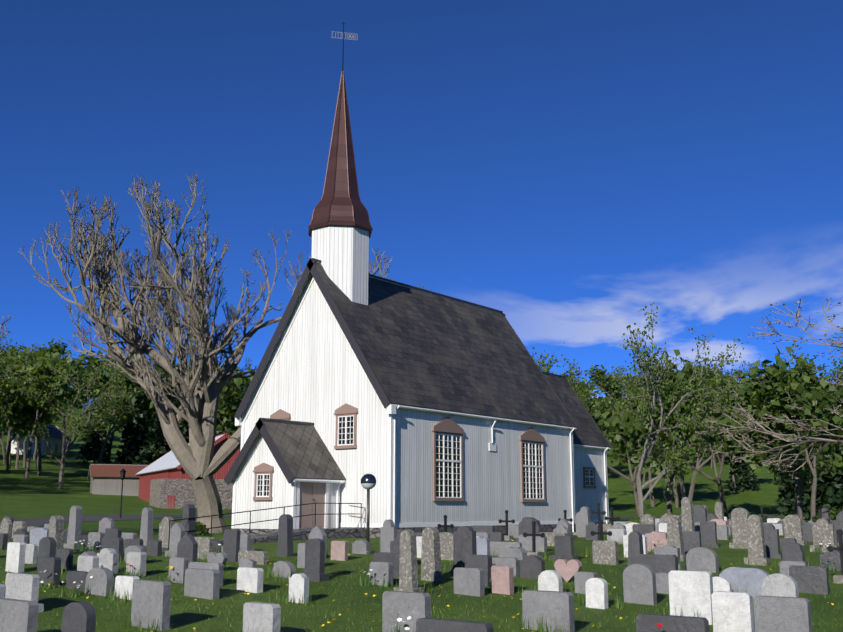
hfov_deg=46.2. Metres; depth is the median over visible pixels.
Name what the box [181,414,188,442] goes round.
forest tree
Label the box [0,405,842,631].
ground
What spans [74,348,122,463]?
forest tree
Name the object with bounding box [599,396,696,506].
forest tree
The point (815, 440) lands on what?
budding tree
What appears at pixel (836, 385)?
leafy tree
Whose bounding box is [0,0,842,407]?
sky
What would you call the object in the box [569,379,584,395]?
forest tree
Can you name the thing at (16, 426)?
forest tree
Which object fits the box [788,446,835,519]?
forest tree
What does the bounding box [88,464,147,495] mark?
old shed
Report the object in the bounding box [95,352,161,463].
forest tree
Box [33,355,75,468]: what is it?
forest tree
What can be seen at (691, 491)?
forest tree
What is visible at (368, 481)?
lamp post
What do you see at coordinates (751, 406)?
tree
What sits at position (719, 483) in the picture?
leafy tree
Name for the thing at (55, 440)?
white house
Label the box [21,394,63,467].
forest tree
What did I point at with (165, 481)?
barn
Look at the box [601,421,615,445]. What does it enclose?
forest tree
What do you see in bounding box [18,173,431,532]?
ash tree
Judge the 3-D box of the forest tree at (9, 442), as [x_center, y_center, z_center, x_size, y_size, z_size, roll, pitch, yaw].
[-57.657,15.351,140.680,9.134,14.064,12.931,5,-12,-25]
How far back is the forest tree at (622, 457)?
161.17 m
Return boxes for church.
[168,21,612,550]
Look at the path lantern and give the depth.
68.40 m
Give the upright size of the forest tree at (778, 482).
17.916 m
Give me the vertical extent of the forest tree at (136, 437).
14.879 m
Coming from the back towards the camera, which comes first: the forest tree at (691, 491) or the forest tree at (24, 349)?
the forest tree at (24, 349)
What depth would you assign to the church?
42.56 m
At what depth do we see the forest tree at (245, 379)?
151.19 m
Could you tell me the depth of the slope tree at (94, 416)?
121.51 m
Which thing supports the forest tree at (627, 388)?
on the ground at (33, 495)
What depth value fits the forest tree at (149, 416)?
150.26 m
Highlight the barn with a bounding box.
[135,433,239,508]
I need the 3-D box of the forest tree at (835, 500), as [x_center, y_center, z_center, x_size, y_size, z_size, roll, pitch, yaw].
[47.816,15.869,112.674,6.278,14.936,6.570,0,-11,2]
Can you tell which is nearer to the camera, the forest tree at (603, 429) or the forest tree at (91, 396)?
the forest tree at (603, 429)
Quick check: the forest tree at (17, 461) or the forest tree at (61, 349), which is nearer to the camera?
the forest tree at (17, 461)
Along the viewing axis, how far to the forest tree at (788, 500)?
108.28 m
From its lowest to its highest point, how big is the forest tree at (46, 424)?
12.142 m
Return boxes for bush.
[177,521,209,535]
[629,516,659,523]
[810,510,840,519]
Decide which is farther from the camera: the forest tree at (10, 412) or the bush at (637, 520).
the forest tree at (10, 412)
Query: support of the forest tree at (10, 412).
on the ground at (33, 495)
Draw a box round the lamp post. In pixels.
[361,473,375,541]
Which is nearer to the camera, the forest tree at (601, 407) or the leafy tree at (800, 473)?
the leafy tree at (800, 473)
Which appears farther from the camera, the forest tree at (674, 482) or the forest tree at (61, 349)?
the forest tree at (61, 349)
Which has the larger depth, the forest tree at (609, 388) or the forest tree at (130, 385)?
the forest tree at (609, 388)
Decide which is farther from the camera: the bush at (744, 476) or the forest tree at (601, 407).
the forest tree at (601, 407)
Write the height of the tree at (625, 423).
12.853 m
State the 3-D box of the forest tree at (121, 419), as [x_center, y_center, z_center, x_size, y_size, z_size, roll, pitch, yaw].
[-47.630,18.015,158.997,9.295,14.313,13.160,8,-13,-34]
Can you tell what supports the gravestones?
on the ground at (33, 495)
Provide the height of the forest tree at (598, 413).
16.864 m
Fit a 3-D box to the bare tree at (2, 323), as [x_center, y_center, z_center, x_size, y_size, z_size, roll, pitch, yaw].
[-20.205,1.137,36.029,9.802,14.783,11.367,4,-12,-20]
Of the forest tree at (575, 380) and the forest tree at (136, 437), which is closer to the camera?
the forest tree at (136, 437)
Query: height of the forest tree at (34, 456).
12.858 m
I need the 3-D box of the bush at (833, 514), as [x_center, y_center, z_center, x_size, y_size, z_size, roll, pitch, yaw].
[25.378,12.477,60.475,3.312,1.258,3.321,-6,-12,27]
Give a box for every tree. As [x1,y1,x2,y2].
[0,314,11,350]
[0,331,46,429]
[0,345,65,468]
[0,350,89,475]
[0,350,113,477]
[0,363,23,424]
[0,379,39,472]
[0,382,32,468]
[0,422,8,463]
[12,352,145,488]
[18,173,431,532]
[19,337,68,358]
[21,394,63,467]
[28,401,63,460]
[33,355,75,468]
[36,403,65,437]
[65,363,90,423]
[71,374,93,420]
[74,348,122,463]
[77,386,112,463]
[87,387,148,431]
[94,348,161,427]
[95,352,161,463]
[114,382,151,464]
[124,400,165,444]
[135,363,209,428]
[139,370,181,464]
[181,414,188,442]
[190,359,254,425]
[198,375,249,435]
[532,342,609,412]
[561,371,598,398]
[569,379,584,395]
[573,386,613,433]
[586,364,635,403]
[589,399,605,419]
[599,350,716,498]
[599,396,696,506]
[600,352,693,516]
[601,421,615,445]
[605,357,735,514]
[607,432,650,500]
[615,379,648,397]
[620,302,748,515]
[630,356,773,519]
[634,399,703,507]
[636,417,696,505]
[682,367,776,498]
[696,296,842,478]
[701,347,829,519]
[706,443,732,461]
[708,424,743,492]
[716,336,842,514]
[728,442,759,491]
[738,356,842,517]
[758,418,790,511]
[773,456,784,484]
[775,434,829,519]
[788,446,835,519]
[818,395,842,511]
[819,367,842,446]
[824,348,842,439]
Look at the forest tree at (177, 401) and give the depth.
139.22 m
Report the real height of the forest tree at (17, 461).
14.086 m
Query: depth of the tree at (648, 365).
62.22 m
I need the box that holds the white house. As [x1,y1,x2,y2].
[11,424,71,456]
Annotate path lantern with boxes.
[120,468,125,517]
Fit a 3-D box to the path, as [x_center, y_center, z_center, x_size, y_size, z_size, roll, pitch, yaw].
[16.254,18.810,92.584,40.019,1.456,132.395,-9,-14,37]
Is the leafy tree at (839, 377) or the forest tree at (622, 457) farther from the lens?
the forest tree at (622, 457)
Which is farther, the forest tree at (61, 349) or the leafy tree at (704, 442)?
the forest tree at (61, 349)
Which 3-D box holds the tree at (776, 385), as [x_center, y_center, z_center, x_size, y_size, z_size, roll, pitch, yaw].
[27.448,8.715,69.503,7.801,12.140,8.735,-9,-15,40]
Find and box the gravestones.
[0,497,842,631]
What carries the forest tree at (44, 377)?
on the ground at (33, 495)
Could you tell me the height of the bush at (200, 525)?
0.839 m
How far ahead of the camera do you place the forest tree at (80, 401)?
268.25 m
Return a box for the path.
[0,514,785,553]
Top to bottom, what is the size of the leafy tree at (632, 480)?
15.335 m
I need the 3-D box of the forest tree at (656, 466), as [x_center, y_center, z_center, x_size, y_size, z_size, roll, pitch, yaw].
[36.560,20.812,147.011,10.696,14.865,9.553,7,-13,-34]
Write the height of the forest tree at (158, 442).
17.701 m
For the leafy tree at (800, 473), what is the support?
on the ground at (33, 495)
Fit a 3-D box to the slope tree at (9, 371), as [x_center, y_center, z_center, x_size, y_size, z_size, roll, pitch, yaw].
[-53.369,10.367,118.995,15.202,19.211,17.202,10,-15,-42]
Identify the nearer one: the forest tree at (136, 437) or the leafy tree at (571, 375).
the leafy tree at (571, 375)
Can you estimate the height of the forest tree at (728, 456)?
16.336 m
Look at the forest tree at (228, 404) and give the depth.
135.67 m
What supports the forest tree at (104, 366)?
on the ground at (33, 495)
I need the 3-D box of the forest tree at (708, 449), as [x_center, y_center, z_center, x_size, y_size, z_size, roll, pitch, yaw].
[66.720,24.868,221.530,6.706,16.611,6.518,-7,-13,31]
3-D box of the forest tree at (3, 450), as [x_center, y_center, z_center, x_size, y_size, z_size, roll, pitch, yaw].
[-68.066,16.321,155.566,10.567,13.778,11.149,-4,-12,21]
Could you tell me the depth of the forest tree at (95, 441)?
172.88 m
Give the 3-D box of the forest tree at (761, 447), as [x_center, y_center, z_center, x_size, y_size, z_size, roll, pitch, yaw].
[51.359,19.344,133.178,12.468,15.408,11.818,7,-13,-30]

